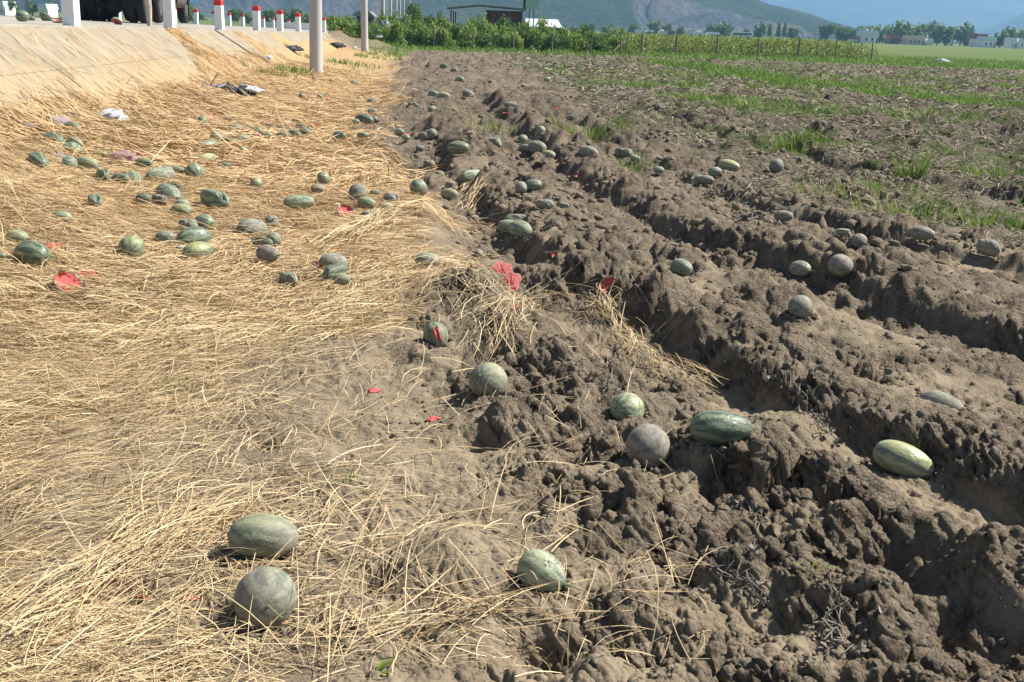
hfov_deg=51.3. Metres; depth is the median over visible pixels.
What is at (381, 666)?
seedling
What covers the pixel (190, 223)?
watermelon
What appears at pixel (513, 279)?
broken melon
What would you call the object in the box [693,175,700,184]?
watermelon
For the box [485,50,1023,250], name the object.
grass
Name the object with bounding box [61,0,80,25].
bollard
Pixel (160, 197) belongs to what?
watermelon
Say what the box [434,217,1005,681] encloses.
soil clods
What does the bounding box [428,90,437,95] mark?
watermelon
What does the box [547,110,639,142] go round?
grass
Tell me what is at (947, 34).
tree
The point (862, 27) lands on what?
tree
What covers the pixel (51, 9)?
house
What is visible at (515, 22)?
window
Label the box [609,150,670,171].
grass tuft
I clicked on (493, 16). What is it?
hut
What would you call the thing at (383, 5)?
power pole
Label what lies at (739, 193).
dead vine
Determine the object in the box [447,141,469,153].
watermelon
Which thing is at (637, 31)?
house
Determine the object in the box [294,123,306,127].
watermelon
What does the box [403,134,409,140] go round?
watermelon
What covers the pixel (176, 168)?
watermelon
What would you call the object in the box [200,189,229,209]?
watermelon
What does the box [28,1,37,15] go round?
tree
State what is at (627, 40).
fence post
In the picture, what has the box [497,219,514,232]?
watermelon
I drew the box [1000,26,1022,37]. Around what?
tree
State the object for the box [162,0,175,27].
bollard
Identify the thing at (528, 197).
watermelon
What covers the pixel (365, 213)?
watermelon
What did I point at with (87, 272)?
flesh scrap
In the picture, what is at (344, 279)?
watermelon
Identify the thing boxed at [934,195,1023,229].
grass tuft
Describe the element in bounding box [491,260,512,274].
broken melon
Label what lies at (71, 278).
broken melon
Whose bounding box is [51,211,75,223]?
watermelon
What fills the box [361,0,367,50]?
power pole
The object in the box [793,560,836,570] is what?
seedling
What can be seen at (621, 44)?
fence post
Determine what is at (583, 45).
bush
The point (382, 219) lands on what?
straw bundle
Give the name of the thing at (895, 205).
grass
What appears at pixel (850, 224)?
soil clods
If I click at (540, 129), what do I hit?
watermelon
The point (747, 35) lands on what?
bus
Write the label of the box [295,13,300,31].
bollard
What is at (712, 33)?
house
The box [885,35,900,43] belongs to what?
house
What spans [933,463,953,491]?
dead vine
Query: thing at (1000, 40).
tree
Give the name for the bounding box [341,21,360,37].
hedge bush
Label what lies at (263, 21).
bollard
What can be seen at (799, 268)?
watermelon
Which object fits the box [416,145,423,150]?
watermelon
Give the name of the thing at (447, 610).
straw bundle
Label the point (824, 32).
tree
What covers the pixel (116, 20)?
broken melon
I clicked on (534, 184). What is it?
watermelon
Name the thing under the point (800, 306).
watermelon
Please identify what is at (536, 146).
watermelon
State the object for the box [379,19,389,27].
sack
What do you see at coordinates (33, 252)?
watermelon
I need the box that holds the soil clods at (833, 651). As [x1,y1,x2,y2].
[379,227,1023,681]
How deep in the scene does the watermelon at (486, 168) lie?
11.24 m
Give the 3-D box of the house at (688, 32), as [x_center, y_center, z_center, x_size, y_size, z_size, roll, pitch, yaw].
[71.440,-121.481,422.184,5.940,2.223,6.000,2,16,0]
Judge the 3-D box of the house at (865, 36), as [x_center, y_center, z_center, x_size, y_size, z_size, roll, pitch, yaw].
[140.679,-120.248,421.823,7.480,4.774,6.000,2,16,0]
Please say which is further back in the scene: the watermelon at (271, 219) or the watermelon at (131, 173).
the watermelon at (131, 173)
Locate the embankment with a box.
[0,24,331,114]
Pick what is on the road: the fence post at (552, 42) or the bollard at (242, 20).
the bollard at (242, 20)
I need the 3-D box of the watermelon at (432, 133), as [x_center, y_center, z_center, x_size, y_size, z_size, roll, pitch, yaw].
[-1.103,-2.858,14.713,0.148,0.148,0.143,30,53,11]
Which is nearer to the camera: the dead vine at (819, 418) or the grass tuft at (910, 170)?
the dead vine at (819, 418)
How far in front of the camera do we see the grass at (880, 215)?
9.72 m
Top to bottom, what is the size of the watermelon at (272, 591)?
0.166 m
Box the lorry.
[79,0,198,22]
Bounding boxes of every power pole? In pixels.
[309,0,322,73]
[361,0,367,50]
[381,0,384,13]
[389,0,391,15]
[399,0,400,17]
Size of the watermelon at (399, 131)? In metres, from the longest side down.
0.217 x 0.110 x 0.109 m
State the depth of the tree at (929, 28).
479.72 m
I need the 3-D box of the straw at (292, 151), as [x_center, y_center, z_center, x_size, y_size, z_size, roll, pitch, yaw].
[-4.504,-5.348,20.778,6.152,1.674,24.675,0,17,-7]
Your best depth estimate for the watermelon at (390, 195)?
9.42 m
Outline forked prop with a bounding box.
[144,0,151,25]
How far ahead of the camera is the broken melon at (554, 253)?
7.48 m
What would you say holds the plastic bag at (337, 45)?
on the ground at (864, 414)
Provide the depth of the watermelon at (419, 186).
10.01 m
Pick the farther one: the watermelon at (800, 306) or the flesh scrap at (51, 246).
the flesh scrap at (51, 246)
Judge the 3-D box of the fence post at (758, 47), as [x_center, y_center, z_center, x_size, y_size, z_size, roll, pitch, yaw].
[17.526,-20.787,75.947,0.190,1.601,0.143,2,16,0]
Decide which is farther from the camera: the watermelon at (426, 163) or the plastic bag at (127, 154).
the watermelon at (426, 163)
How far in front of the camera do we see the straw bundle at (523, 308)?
5.58 m
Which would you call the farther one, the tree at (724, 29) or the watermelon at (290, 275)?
the tree at (724, 29)
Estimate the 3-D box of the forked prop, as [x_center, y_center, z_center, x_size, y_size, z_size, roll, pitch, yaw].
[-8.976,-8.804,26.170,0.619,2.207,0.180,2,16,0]
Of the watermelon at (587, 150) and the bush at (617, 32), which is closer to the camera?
the watermelon at (587, 150)
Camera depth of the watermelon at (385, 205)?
9.04 m
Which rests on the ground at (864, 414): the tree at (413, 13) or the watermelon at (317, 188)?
the tree at (413, 13)
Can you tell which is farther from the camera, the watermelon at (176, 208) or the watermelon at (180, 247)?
the watermelon at (176, 208)
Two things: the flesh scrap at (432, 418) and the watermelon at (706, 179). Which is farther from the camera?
the watermelon at (706, 179)
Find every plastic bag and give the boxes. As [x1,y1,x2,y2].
[18,123,33,128]
[45,115,68,126]
[51,152,69,159]
[96,108,128,121]
[107,150,136,163]
[264,55,272,59]
[285,45,304,50]
[329,42,346,47]
[933,58,949,62]
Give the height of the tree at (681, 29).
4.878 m
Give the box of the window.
[509,20,518,26]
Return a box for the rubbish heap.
[201,72,264,96]
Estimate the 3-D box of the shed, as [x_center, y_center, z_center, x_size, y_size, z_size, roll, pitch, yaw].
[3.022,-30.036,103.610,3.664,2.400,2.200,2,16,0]
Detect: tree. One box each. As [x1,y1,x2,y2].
[0,0,15,9]
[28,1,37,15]
[177,2,194,17]
[188,10,193,21]
[192,11,207,21]
[227,7,243,22]
[244,11,252,23]
[260,8,276,21]
[283,10,290,21]
[286,6,305,22]
[303,12,308,22]
[344,14,355,20]
[404,0,424,25]
[589,22,595,31]
[601,25,608,33]
[628,24,638,33]
[647,19,661,34]
[662,23,672,30]
[676,25,684,34]
[704,22,719,32]
[712,21,730,37]
[752,21,767,37]
[766,24,771,36]
[774,22,781,36]
[781,22,787,36]
[787,26,801,38]
[818,22,837,40]
[833,24,845,40]
[841,26,857,41]
[856,26,867,30]
[873,24,887,42]
[880,24,894,42]
[892,20,899,34]
[895,20,915,42]
[912,23,928,37]
[919,20,938,37]
[929,24,942,44]
[935,23,955,45]
[952,21,974,45]
[994,30,1009,47]
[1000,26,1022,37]
[1016,29,1023,37]
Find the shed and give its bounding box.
[525,18,561,29]
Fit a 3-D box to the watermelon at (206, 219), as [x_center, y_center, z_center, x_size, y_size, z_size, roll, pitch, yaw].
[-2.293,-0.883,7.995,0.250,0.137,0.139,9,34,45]
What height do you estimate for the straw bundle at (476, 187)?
0.361 m
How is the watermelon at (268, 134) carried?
on the ground at (864, 414)
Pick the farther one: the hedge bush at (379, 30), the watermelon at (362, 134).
the hedge bush at (379, 30)
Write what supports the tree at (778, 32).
on the ground at (864, 414)
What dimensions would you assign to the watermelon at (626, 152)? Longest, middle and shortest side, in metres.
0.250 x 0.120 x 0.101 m
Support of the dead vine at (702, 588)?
on the ground at (864, 414)
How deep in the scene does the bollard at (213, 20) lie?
63.22 m
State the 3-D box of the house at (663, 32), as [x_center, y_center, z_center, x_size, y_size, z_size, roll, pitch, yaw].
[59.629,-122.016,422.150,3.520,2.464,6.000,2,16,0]
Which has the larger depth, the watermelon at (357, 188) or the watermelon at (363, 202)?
the watermelon at (357, 188)
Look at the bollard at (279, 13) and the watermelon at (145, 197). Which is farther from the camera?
the bollard at (279, 13)
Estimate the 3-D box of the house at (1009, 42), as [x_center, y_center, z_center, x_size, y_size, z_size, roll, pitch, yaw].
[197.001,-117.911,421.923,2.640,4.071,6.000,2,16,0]
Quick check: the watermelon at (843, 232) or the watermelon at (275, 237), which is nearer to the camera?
the watermelon at (275, 237)
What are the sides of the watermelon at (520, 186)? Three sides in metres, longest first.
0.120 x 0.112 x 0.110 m
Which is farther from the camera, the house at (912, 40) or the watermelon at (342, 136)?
the house at (912, 40)
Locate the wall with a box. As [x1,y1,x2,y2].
[250,21,308,29]
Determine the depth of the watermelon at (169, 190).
8.95 m
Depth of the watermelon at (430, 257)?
6.88 m
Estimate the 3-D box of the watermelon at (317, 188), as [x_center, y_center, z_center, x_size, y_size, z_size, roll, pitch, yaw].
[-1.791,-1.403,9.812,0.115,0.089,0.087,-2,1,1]
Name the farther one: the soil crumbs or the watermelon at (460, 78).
the watermelon at (460, 78)
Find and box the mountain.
[760,0,1023,39]
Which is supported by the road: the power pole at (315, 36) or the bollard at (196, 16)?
the bollard at (196, 16)
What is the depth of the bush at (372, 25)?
69.11 m
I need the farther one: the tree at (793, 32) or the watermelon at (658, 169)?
the tree at (793, 32)
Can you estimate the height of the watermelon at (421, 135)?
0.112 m
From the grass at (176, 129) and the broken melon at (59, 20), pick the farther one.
the broken melon at (59, 20)
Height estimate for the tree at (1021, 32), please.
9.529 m
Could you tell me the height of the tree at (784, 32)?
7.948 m
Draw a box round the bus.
[731,31,753,38]
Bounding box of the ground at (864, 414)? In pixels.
[0,12,1023,681]
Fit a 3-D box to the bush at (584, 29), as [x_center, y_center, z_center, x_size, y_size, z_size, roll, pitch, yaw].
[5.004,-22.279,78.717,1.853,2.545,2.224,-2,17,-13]
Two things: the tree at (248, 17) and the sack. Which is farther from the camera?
the tree at (248, 17)
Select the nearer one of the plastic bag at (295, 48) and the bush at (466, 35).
the plastic bag at (295, 48)
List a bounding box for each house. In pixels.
[0,1,15,15]
[37,3,58,17]
[635,29,644,33]
[645,30,653,35]
[658,29,667,35]
[667,30,675,35]
[684,31,694,34]
[692,30,705,35]
[706,32,719,37]
[848,37,858,42]
[856,30,879,43]
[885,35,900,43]
[901,35,925,44]
[924,38,932,45]
[969,34,987,46]
[976,36,996,47]
[1003,37,1016,47]
[1015,38,1023,48]
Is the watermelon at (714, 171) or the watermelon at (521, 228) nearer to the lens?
the watermelon at (521, 228)
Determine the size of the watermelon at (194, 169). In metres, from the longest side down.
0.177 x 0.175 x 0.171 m
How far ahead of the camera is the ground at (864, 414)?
4.43 m
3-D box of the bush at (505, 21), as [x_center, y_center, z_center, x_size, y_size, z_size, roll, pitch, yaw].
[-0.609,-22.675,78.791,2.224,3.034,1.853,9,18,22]
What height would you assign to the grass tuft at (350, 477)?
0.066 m
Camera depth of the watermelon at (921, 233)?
8.41 m
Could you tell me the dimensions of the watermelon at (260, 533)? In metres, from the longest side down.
0.259 x 0.141 x 0.140 m
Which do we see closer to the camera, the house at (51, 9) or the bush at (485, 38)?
the bush at (485, 38)
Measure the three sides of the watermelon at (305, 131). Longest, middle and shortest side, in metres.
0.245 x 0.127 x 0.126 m
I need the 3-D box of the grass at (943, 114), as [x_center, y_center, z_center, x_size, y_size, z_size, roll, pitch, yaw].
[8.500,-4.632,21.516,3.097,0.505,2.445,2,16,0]
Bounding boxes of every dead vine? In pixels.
[599,355,626,400]
[686,436,791,539]
[687,177,777,201]
[697,540,818,632]
[726,212,800,224]
[765,369,842,444]
[802,568,888,662]
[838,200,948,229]
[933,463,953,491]
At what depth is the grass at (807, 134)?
15.27 m
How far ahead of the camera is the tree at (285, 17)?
260.70 m
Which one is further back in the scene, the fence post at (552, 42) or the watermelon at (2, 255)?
the fence post at (552, 42)
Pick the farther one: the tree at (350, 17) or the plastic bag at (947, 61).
the tree at (350, 17)
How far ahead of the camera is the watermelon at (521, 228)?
8.38 m
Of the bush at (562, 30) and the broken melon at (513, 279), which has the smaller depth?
the broken melon at (513, 279)
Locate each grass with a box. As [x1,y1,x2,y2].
[123,116,242,142]
[234,52,297,77]
[270,62,319,77]
[284,43,397,69]
[455,103,533,134]
[485,50,1023,250]
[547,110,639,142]
[653,87,739,101]
[692,90,812,110]
[742,121,842,151]
[785,170,966,201]
[847,187,1008,225]
[859,100,1013,124]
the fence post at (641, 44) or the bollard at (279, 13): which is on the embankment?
the bollard at (279, 13)
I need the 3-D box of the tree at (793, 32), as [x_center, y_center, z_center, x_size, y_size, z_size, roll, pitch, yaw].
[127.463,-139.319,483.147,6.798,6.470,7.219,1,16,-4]
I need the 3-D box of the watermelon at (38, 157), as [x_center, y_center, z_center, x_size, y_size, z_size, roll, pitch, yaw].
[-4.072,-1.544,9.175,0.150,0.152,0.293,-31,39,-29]
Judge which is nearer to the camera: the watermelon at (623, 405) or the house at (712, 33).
the watermelon at (623, 405)
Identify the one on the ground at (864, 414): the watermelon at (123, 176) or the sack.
the watermelon at (123, 176)
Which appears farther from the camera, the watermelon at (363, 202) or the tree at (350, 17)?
the tree at (350, 17)
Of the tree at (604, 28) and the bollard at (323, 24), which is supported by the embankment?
the bollard at (323, 24)
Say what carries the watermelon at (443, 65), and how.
on the ground at (864, 414)
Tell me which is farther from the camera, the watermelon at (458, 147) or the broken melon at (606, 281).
the watermelon at (458, 147)
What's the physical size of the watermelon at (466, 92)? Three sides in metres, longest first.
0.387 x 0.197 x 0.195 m
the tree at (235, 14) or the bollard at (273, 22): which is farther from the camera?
the tree at (235, 14)
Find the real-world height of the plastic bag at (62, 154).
0.070 m
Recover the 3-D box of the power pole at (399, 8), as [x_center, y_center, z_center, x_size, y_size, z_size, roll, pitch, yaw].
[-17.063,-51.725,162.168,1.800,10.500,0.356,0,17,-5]
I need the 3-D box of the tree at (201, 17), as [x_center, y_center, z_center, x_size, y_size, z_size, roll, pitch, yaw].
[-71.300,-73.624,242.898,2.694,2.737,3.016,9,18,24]
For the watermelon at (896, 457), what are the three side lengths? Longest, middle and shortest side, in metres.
0.293 x 0.136 x 0.134 m
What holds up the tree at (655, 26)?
on the ground at (864, 414)
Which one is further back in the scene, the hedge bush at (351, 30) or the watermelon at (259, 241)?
the hedge bush at (351, 30)
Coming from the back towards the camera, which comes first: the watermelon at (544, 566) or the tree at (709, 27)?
the tree at (709, 27)
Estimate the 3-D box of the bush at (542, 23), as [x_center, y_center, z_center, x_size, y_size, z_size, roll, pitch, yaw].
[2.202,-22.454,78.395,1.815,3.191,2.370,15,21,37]
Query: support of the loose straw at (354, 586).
on the ground at (864, 414)
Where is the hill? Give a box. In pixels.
[3,0,962,43]
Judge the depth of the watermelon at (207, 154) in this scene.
11.05 m
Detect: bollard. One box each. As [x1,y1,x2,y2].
[19,0,28,12]
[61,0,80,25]
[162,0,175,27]
[193,9,198,23]
[212,11,214,24]
[213,0,224,29]
[227,13,231,25]
[240,14,244,25]
[252,6,260,30]
[261,17,264,26]
[271,18,274,27]
[276,10,283,30]
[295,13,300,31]
[322,17,325,31]
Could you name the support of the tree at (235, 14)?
on the ground at (864, 414)
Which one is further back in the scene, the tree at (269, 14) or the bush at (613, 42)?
the tree at (269, 14)
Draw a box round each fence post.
[433,28,434,46]
[472,31,473,47]
[550,34,553,51]
[620,35,621,53]
[625,30,628,51]
[640,34,642,53]
[675,34,677,55]
[716,35,718,56]
[757,37,759,56]
[797,38,800,57]
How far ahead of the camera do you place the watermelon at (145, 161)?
9.89 m
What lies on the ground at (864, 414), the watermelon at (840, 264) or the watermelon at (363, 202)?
the watermelon at (840, 264)
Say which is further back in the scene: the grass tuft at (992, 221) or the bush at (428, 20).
the bush at (428, 20)
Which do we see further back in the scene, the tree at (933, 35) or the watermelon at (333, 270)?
the tree at (933, 35)
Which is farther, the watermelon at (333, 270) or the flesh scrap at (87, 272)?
the watermelon at (333, 270)
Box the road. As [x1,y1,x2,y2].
[0,15,328,31]
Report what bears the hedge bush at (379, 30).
on the ground at (864, 414)
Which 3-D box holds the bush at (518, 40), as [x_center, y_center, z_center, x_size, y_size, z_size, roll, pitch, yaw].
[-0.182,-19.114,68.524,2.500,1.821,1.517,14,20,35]
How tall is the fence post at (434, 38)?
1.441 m
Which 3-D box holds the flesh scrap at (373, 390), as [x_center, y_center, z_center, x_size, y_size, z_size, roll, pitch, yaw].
[-0.615,0.216,4.690,0.059,0.020,0.063,-12,21,-39]
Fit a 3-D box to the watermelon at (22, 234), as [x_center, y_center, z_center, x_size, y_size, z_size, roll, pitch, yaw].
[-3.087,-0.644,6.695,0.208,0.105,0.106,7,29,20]
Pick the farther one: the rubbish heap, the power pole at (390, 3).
the power pole at (390, 3)
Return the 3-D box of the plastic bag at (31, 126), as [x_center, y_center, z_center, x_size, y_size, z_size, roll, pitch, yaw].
[-4.914,-2.161,10.731,0.224,0.059,0.154,2,16,0]
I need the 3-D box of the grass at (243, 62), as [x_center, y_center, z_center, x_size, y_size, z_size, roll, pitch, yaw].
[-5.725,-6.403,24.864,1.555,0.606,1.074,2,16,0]
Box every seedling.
[376,658,395,673]
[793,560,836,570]
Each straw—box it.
[0,25,475,197]
[0,126,513,355]
[0,307,421,681]
[74,244,731,681]
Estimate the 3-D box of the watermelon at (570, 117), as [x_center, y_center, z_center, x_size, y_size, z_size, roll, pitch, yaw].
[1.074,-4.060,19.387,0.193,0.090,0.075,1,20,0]
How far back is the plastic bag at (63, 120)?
11.45 m
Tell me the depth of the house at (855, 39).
419.86 m
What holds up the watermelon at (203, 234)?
on the ground at (864, 414)
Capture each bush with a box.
[326,15,348,31]
[337,15,359,29]
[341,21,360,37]
[354,20,376,39]
[369,21,389,38]
[369,25,388,38]
[375,10,393,26]
[376,18,405,47]
[387,8,415,44]
[403,27,421,46]
[407,19,439,45]
[409,19,426,29]
[422,12,448,29]
[422,25,457,48]
[436,13,453,43]
[445,23,462,46]
[457,22,479,48]
[464,11,488,46]
[471,30,503,49]
[484,20,510,47]
[492,29,523,50]
[494,13,511,32]
[506,19,528,44]
[517,23,541,49]
[528,25,550,49]
[536,15,556,35]
[536,32,574,51]
[549,25,568,50]
[559,29,582,51]
[569,23,589,47]
[577,38,594,52]
[586,30,612,53]
[598,30,619,43]
[603,35,623,51]
[608,24,634,50]
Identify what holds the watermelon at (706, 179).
on the ground at (864, 414)
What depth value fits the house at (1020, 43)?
419.69 m
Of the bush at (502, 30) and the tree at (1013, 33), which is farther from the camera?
the tree at (1013, 33)
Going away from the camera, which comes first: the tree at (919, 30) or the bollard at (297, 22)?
the bollard at (297, 22)
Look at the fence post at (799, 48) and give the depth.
77.73 m
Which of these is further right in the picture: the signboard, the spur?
the spur
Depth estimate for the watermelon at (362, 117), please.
16.71 m
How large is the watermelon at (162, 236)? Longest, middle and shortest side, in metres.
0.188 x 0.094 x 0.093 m
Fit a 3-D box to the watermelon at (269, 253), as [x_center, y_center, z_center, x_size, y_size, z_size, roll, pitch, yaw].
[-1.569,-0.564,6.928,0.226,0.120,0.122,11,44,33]
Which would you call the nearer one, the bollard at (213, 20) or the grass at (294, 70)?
the grass at (294, 70)
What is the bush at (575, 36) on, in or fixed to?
on the ground at (864, 414)
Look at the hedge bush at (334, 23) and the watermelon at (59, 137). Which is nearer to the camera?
the watermelon at (59, 137)
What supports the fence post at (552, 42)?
on the ground at (864, 414)
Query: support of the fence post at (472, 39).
on the ground at (864, 414)
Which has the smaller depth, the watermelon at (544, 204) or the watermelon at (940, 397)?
the watermelon at (940, 397)
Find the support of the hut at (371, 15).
on the ground at (864, 414)
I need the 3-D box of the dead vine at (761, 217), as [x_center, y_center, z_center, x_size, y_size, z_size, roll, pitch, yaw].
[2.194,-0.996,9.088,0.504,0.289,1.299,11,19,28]
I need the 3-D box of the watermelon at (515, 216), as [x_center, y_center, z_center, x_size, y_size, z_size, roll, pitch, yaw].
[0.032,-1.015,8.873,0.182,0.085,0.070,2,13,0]
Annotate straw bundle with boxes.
[0,479,291,652]
[312,199,465,247]
[342,570,563,652]
[381,253,541,359]
[453,167,499,212]
[476,280,620,356]
[570,280,728,395]
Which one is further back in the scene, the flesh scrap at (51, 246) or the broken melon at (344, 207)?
the broken melon at (344, 207)
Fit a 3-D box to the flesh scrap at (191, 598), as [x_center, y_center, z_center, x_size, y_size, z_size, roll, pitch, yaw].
[-0.889,0.714,2.951,0.077,0.013,0.028,0,17,-9]
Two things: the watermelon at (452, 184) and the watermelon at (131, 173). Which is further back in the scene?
the watermelon at (452, 184)
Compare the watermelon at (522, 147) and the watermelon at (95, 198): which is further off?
the watermelon at (522, 147)
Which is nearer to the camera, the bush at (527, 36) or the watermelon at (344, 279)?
the watermelon at (344, 279)
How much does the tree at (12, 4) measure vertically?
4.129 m
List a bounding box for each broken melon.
[40,12,52,20]
[52,269,85,291]
[53,18,61,22]
[111,17,121,24]
[337,203,353,217]
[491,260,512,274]
[504,272,521,290]
[552,250,559,257]
[598,276,617,292]
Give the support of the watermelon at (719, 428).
on the ground at (864, 414)
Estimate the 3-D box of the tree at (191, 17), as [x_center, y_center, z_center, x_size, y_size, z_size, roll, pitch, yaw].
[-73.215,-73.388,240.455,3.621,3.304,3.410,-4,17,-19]
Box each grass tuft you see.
[65,220,120,232]
[146,375,208,395]
[322,467,373,485]
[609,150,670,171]
[887,139,947,180]
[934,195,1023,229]
[947,155,1023,180]
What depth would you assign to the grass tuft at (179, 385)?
4.61 m
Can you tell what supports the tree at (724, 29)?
on the ground at (864, 414)
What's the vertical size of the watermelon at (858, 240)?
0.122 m
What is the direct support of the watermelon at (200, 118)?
on the straw at (292, 151)
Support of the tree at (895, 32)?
on the ground at (864, 414)
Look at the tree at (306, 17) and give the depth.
262.27 m
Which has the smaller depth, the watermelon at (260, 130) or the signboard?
the watermelon at (260, 130)
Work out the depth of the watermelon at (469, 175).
11.17 m
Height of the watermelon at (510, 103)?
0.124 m
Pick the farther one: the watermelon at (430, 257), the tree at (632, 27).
the tree at (632, 27)
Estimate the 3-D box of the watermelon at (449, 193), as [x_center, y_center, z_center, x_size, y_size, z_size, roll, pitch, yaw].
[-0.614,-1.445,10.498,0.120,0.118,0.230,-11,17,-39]
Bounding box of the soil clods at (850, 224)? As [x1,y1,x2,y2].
[376,66,1023,283]
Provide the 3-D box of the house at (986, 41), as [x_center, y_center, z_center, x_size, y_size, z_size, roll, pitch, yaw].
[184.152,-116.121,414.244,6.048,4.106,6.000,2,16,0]
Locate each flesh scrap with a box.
[45,243,60,249]
[77,270,98,278]
[178,596,200,602]
[368,388,380,392]
[426,416,440,421]
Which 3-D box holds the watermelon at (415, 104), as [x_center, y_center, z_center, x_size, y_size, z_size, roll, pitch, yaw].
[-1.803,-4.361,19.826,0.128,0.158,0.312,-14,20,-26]
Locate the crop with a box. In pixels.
[616,32,878,58]
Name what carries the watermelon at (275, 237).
on the ground at (864, 414)
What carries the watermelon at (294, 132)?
on the ground at (864, 414)
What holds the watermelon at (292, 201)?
on the ground at (864, 414)
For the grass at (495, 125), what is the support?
on the ground at (864, 414)
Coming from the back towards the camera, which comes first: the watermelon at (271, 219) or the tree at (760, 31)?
the tree at (760, 31)
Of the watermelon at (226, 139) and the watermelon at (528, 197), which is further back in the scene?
the watermelon at (226, 139)
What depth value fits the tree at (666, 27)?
436.25 m
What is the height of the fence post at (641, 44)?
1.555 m
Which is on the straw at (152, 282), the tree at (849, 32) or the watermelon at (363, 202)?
the watermelon at (363, 202)
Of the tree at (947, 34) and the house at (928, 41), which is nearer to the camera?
the house at (928, 41)
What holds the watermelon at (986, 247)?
on the ground at (864, 414)
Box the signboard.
[523,0,538,26]
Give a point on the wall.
(290, 25)
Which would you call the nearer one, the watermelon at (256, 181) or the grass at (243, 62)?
the watermelon at (256, 181)
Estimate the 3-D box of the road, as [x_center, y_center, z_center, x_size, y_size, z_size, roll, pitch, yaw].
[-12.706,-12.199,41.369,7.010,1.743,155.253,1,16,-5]
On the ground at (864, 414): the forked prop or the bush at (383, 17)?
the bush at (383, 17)
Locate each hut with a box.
[352,11,377,23]
[446,4,525,26]
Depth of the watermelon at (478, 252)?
7.64 m
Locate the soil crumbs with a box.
[218,206,1005,642]
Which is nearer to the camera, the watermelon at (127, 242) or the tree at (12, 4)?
the watermelon at (127, 242)
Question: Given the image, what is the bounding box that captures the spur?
[951,14,1023,41]
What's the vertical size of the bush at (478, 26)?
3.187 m
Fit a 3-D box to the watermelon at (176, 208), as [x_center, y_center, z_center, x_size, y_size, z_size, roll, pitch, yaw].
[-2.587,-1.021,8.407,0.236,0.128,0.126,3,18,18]
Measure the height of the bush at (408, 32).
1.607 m
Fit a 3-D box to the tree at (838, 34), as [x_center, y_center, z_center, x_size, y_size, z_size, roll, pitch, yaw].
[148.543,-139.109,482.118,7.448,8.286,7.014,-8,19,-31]
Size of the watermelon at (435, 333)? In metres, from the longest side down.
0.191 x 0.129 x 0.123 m
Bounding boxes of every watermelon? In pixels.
[0,253,14,257]
[5,230,37,243]
[14,240,57,266]
[15,10,29,21]
[27,152,48,167]
[43,132,65,143]
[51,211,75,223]
[61,156,77,169]
[63,121,81,130]
[63,142,81,153]
[67,137,82,145]
[77,157,98,170]
[88,193,101,207]
[93,151,106,156]
[96,168,109,180]
[111,173,129,184]
[118,235,144,257]
[125,170,141,183]
[134,157,152,169]
[135,193,150,203]
[145,166,175,182]
[151,194,167,206]
[155,183,181,202]
[155,231,176,242]
[169,182,184,191]
[170,203,198,217]
[172,166,184,173]
[175,198,190,206]
[175,226,215,246]
[176,245,183,253]
[178,219,197,229]
[182,241,213,260]
[185,163,203,177]
[195,214,219,229]
[197,153,218,162]
[198,116,207,123]
[198,139,216,146]
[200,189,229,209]
[210,131,221,140]
[218,162,233,168]
[222,137,235,143]
[227,513,314,560]
[229,124,242,129]
[234,566,296,629]
[236,134,249,139]
[237,218,269,235]
[250,177,262,188]
[251,236,272,246]
[254,127,262,134]
[256,245,284,262]
[258,232,280,246]
[260,132,273,137]
[265,215,278,228]
[276,131,290,136]
[279,271,297,287]
[283,195,313,209]
[289,129,301,135]
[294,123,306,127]
[299,127,310,135]
[311,184,323,192]
[316,172,329,184]
[318,253,353,269]
[322,262,348,281]
[331,131,345,139]
[332,273,358,284]
[349,183,366,200]
[355,113,373,124]
[357,132,367,137]
[357,196,374,209]
[361,210,376,216]
[367,98,378,103]
[368,108,376,113]
[370,189,379,195]
[381,203,393,208]
[383,192,398,200]
[395,128,403,135]
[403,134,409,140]
[410,179,426,196]
[412,102,418,108]
[415,252,446,267]
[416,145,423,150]
[417,132,426,139]
[423,160,434,167]
[423,322,447,347]
[427,128,437,138]
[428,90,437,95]
[428,106,435,111]
[437,92,450,97]
[440,63,447,67]
[441,188,457,199]
[445,181,457,189]
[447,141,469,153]
[455,76,463,81]
[461,169,479,180]
[462,89,473,96]
[469,362,507,397]
[474,249,487,257]
[483,165,488,171]
[489,137,500,146]
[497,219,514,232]
[504,101,516,106]
[505,214,525,219]
[509,220,532,236]
[515,181,526,192]
[517,134,527,142]
[517,549,582,591]
[518,144,527,151]
[525,179,541,190]
[525,195,532,199]
[527,141,546,152]
[535,199,553,208]
[537,126,544,133]
[541,150,555,158]
[558,202,568,207]
[566,115,575,119]
[579,146,598,155]
[610,392,644,421]
[615,148,632,156]
[626,423,672,471]
[630,155,639,161]
[653,166,663,173]
[670,258,699,277]
[689,410,760,445]
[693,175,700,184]
[698,175,714,183]
[708,167,721,176]
[718,159,739,171]
[769,159,783,172]
[774,210,792,221]
[788,295,817,318]
[789,260,816,276]
[828,254,852,275]
[835,228,850,235]
[843,233,867,248]
[873,440,934,479]
[909,226,939,239]
[919,390,963,408]
[976,239,1000,255]

